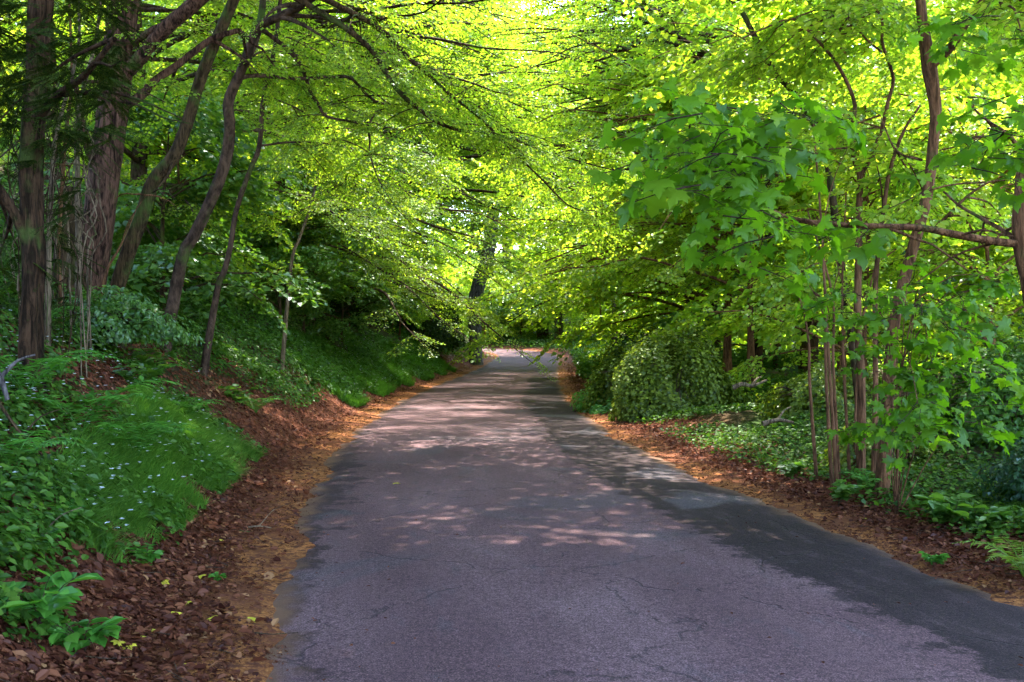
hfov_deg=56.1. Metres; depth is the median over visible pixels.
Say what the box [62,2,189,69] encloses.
beech tree
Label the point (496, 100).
beech tree
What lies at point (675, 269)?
sycamore tree
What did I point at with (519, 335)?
hazel bush
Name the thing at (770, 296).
hazel rod
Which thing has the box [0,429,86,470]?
fern
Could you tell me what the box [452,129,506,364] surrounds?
ash tree
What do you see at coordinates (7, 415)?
fallen branch
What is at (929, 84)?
sycamore tree
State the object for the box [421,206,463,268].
beech tree
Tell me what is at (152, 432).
fern
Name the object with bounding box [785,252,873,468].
hazel rod
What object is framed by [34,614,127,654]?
seedling
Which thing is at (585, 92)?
beech tree
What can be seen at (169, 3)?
beech tree
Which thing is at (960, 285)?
hazel tree
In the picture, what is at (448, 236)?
beech tree
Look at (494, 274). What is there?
hazel tree
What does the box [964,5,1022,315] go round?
hazel tree
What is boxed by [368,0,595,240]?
beech tree
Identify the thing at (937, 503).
seedling
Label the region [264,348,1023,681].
road
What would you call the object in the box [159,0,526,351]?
beech tree
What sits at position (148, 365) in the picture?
fern
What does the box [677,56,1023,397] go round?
hazel tree
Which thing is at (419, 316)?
hazel tree
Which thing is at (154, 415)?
white flowers
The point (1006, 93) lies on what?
hazel tree
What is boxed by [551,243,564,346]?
ivy clad tree
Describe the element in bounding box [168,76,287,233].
hazel tree
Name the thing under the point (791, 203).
hazel tree
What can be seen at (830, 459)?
hazel rod
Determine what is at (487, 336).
beech tree
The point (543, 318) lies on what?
hazel tree
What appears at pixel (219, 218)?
hazel bush
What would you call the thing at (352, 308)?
holly bush
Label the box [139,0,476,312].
beech tree
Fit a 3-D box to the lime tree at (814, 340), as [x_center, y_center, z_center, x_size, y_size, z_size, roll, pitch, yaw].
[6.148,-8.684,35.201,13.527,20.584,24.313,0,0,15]
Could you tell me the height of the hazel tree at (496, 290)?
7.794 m
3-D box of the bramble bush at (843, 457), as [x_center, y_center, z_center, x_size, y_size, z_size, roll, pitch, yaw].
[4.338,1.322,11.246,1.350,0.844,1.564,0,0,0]
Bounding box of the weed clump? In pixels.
[570,385,613,414]
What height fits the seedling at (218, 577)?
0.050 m
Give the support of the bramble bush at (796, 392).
on the ground at (294, 551)
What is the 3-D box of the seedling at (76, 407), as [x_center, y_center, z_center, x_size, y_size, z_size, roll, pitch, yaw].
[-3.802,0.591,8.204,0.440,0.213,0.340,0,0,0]
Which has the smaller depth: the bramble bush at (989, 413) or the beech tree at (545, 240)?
the bramble bush at (989, 413)
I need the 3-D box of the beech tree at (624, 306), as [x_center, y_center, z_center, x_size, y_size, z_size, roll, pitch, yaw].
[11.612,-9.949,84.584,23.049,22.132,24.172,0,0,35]
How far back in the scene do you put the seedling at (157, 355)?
12.36 m
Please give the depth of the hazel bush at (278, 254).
24.86 m
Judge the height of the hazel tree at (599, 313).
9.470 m
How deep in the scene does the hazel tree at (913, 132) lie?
17.05 m
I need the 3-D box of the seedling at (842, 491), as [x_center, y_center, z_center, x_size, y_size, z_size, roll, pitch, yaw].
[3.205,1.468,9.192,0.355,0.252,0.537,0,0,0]
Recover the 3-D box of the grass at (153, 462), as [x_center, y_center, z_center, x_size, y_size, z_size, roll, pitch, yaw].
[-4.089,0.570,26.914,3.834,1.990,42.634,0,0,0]
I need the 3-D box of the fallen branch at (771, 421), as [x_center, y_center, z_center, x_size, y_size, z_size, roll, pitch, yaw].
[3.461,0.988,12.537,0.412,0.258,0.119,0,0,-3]
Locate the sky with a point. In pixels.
(608, 0)
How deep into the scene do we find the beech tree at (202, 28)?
21.04 m
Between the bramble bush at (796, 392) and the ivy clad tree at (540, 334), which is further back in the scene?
the ivy clad tree at (540, 334)
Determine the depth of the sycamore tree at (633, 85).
27.06 m
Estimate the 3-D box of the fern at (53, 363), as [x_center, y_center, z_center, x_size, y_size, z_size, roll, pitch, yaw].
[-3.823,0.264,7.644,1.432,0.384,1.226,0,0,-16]
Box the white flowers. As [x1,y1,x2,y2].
[0,318,429,527]
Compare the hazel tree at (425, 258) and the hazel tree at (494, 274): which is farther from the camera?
the hazel tree at (494, 274)
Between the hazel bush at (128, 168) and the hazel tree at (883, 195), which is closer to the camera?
the hazel tree at (883, 195)
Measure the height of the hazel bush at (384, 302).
3.834 m
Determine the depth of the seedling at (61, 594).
4.31 m
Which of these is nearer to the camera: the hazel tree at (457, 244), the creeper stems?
the creeper stems
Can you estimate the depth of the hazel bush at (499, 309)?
88.57 m
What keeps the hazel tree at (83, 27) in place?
on the ground at (294, 551)
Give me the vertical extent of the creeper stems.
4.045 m
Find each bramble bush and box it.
[4,282,210,347]
[753,358,881,424]
[822,419,936,474]
[871,330,1023,453]
[965,440,1023,504]
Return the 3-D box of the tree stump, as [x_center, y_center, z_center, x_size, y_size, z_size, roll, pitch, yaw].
[-5.723,-1.098,12.186,0.420,1.732,0.371,0,0,0]
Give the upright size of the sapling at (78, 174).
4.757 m
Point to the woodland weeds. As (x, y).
(42, 480)
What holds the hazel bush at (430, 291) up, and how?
on the ground at (294, 551)
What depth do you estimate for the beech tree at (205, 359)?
16.65 m
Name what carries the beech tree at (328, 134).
on the ground at (294, 551)
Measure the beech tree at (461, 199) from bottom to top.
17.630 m
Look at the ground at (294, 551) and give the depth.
9.76 m
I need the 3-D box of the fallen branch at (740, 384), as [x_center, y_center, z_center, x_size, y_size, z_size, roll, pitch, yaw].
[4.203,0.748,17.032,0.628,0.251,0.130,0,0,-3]
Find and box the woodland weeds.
[0,178,1023,604]
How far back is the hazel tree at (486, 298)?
93.04 m
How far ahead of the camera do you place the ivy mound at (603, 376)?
21.59 m
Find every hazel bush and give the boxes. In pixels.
[0,91,329,333]
[80,132,228,224]
[153,173,258,267]
[198,195,390,331]
[226,179,344,245]
[228,239,381,332]
[299,236,423,342]
[393,262,446,331]
[482,270,576,341]
[484,270,581,343]
[603,294,734,337]
[651,288,799,351]
[652,204,915,368]
[932,258,1023,367]
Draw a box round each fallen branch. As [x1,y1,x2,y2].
[0,354,34,399]
[0,402,59,455]
[4,507,81,538]
[248,505,283,527]
[732,376,766,389]
[762,406,793,426]
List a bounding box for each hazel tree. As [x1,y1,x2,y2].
[0,0,105,143]
[0,11,171,176]
[0,37,200,230]
[66,79,308,294]
[90,27,307,246]
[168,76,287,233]
[291,145,459,326]
[373,225,452,328]
[375,245,451,296]
[380,251,454,339]
[429,222,502,325]
[448,263,519,336]
[451,264,536,338]
[462,252,535,332]
[510,253,590,335]
[548,239,647,339]
[571,297,626,333]
[573,294,661,336]
[581,282,703,335]
[615,0,1023,381]
[655,11,856,400]
[658,0,1022,377]
[671,202,879,351]
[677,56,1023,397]
[705,0,940,480]
[722,195,892,364]
[765,59,1023,373]
[808,105,941,477]
[835,58,1023,372]
[864,0,1023,338]
[900,112,1023,331]
[910,137,1023,356]
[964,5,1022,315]
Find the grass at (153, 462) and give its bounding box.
[41,330,458,568]
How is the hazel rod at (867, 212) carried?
on the ground at (294, 551)
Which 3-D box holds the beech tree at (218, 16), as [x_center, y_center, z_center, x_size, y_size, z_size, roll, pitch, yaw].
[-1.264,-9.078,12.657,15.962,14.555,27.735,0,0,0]
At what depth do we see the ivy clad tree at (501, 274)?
95.87 m
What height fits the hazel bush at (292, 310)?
3.314 m
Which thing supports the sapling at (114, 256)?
on the ground at (294, 551)
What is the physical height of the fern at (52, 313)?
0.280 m
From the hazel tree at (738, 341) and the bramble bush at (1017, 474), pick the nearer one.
the bramble bush at (1017, 474)
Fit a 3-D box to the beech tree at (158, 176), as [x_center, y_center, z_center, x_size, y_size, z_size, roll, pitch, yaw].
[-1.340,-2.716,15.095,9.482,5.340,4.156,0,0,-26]
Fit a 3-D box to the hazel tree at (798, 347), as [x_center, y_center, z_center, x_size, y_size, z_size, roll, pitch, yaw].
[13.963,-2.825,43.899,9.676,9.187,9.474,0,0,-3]
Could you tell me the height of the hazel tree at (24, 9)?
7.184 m
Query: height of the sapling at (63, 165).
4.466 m
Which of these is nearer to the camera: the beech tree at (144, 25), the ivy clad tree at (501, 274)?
the beech tree at (144, 25)
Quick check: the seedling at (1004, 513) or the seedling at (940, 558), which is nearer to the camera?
the seedling at (940, 558)
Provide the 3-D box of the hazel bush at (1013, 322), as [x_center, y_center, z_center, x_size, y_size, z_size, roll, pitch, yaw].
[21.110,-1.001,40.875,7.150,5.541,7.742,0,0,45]
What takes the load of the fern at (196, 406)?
on the ground at (294, 551)
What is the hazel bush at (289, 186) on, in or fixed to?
on the ground at (294, 551)
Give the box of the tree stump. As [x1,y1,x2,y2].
[52,186,74,294]
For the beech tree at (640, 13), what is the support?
on the ground at (294, 551)
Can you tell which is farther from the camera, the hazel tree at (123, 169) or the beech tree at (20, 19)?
the beech tree at (20, 19)
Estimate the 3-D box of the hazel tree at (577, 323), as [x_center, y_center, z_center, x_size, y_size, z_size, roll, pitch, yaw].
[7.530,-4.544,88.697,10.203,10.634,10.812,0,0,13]
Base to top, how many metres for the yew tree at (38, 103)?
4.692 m
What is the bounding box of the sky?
[15,0,872,252]
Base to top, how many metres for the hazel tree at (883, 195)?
4.292 m
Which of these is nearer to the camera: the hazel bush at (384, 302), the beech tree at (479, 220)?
the hazel bush at (384, 302)
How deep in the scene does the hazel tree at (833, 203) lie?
11.97 m
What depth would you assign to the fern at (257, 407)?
14.99 m
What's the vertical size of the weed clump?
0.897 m
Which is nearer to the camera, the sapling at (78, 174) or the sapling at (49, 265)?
the sapling at (49, 265)
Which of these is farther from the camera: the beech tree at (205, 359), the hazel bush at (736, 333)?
the hazel bush at (736, 333)
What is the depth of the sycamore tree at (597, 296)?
40.63 m
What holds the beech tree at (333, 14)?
on the ground at (294, 551)
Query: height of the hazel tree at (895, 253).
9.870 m
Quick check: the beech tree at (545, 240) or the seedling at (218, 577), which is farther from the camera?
the beech tree at (545, 240)
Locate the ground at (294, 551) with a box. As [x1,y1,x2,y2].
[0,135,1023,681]
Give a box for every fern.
[0,350,126,395]
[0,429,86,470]
[2,306,92,321]
[7,375,185,433]
[77,415,204,455]
[119,358,184,373]
[165,397,225,414]
[235,395,283,412]
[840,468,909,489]
[952,537,1023,576]
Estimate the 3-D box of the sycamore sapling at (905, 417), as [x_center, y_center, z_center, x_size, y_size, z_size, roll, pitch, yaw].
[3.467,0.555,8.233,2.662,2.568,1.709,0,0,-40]
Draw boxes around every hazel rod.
[742,211,905,478]
[753,271,865,487]
[768,124,896,486]
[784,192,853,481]
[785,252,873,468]
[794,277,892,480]
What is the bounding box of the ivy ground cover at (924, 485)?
[0,203,1023,652]
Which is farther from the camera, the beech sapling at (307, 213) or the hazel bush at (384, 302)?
the hazel bush at (384, 302)
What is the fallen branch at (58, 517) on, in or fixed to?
on the ground at (294, 551)
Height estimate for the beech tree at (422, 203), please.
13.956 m
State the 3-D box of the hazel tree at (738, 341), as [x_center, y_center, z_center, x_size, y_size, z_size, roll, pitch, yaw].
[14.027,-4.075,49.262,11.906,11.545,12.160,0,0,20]
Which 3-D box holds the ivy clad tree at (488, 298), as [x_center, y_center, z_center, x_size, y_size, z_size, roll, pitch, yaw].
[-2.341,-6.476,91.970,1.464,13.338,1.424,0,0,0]
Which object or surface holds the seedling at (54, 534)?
on the ground at (294, 551)
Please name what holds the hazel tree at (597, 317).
on the ground at (294, 551)
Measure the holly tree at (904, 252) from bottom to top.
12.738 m
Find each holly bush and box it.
[316,250,387,328]
[386,270,473,351]
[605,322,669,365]
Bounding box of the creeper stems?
[0,64,106,390]
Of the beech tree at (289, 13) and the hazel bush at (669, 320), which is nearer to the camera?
the beech tree at (289, 13)
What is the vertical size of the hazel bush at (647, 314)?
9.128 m
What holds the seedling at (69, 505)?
on the ground at (294, 551)
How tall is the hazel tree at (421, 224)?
7.028 m
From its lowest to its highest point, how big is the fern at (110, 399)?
0.467 m
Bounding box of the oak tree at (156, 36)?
[66,0,328,300]
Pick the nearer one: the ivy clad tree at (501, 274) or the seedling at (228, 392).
the seedling at (228, 392)
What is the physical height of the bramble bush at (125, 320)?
0.813 m
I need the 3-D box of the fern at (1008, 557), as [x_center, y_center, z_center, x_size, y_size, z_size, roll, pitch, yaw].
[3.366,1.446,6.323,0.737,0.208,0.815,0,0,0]
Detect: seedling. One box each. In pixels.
[0,569,104,623]
[10,528,63,548]
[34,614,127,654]
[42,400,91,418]
[43,499,85,525]
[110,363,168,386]
[126,543,163,562]
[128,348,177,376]
[208,572,225,580]
[218,384,257,405]
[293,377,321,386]
[778,462,804,476]
[828,479,865,506]
[912,492,975,524]
[918,551,950,564]
[952,502,1012,529]
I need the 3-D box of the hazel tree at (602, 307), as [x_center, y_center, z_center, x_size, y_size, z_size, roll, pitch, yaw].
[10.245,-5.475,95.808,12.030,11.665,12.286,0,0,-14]
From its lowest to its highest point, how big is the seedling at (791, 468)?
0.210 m
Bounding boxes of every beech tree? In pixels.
[0,0,67,108]
[0,0,417,253]
[44,0,454,214]
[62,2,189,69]
[106,0,332,137]
[108,0,646,316]
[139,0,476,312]
[142,0,456,235]
[148,0,550,166]
[155,0,292,88]
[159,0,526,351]
[200,0,480,375]
[217,0,566,381]
[244,0,597,327]
[276,0,636,299]
[287,113,350,148]
[290,84,472,291]
[348,169,455,293]
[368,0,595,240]
[369,0,589,308]
[389,12,580,223]
[404,0,762,372]
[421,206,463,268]
[423,194,518,290]
[424,168,540,262]
[431,0,719,360]
[439,12,719,364]
[448,1,617,346]
[514,122,721,339]
[566,0,825,62]
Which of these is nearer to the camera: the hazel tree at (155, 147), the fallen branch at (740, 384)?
the fallen branch at (740, 384)
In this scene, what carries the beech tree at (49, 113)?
on the ground at (294, 551)
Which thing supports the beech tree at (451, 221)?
on the ground at (294, 551)
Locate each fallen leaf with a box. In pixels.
[110,639,125,645]
[122,643,136,649]
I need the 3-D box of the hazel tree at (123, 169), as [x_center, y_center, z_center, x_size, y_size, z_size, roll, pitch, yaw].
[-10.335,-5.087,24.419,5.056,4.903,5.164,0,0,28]
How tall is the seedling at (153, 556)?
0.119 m
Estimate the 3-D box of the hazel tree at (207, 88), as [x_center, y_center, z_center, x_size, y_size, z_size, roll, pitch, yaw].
[-9.872,-5.881,29.636,7.146,7.028,6.743,0,0,-17]
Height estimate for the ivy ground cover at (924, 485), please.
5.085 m
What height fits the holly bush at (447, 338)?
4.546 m
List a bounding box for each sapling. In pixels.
[44,1,103,348]
[44,3,101,305]
[44,5,81,329]
[98,193,173,308]
[230,96,407,370]
[790,255,1023,516]
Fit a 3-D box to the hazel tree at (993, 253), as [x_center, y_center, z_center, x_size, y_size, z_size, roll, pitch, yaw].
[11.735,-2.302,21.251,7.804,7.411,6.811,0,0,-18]
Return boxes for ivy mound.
[580,337,640,412]
[606,318,755,422]
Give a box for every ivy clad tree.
[482,204,493,338]
[496,211,512,339]
[535,245,550,341]
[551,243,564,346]
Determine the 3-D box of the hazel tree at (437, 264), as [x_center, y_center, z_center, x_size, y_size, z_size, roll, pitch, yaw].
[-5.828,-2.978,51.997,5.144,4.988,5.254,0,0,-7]
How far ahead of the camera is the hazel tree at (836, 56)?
10.53 m
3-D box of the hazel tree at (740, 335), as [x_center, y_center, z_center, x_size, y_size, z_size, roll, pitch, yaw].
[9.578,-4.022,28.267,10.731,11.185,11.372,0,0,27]
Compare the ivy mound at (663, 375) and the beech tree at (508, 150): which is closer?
the ivy mound at (663, 375)
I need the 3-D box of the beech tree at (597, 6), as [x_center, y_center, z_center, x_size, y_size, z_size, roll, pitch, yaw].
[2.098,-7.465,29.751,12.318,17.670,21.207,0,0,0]
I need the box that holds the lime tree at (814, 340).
[485,0,897,375]
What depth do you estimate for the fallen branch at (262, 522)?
7.90 m
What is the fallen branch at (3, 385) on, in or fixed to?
on the ivy ground cover at (924, 485)
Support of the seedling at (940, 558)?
on the ground at (294, 551)
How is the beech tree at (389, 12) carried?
on the ground at (294, 551)
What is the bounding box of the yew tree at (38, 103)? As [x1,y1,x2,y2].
[0,0,191,394]
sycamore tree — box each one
[458,2,730,365]
[470,4,779,375]
[512,13,955,387]
[585,0,1023,305]
[642,0,1023,497]

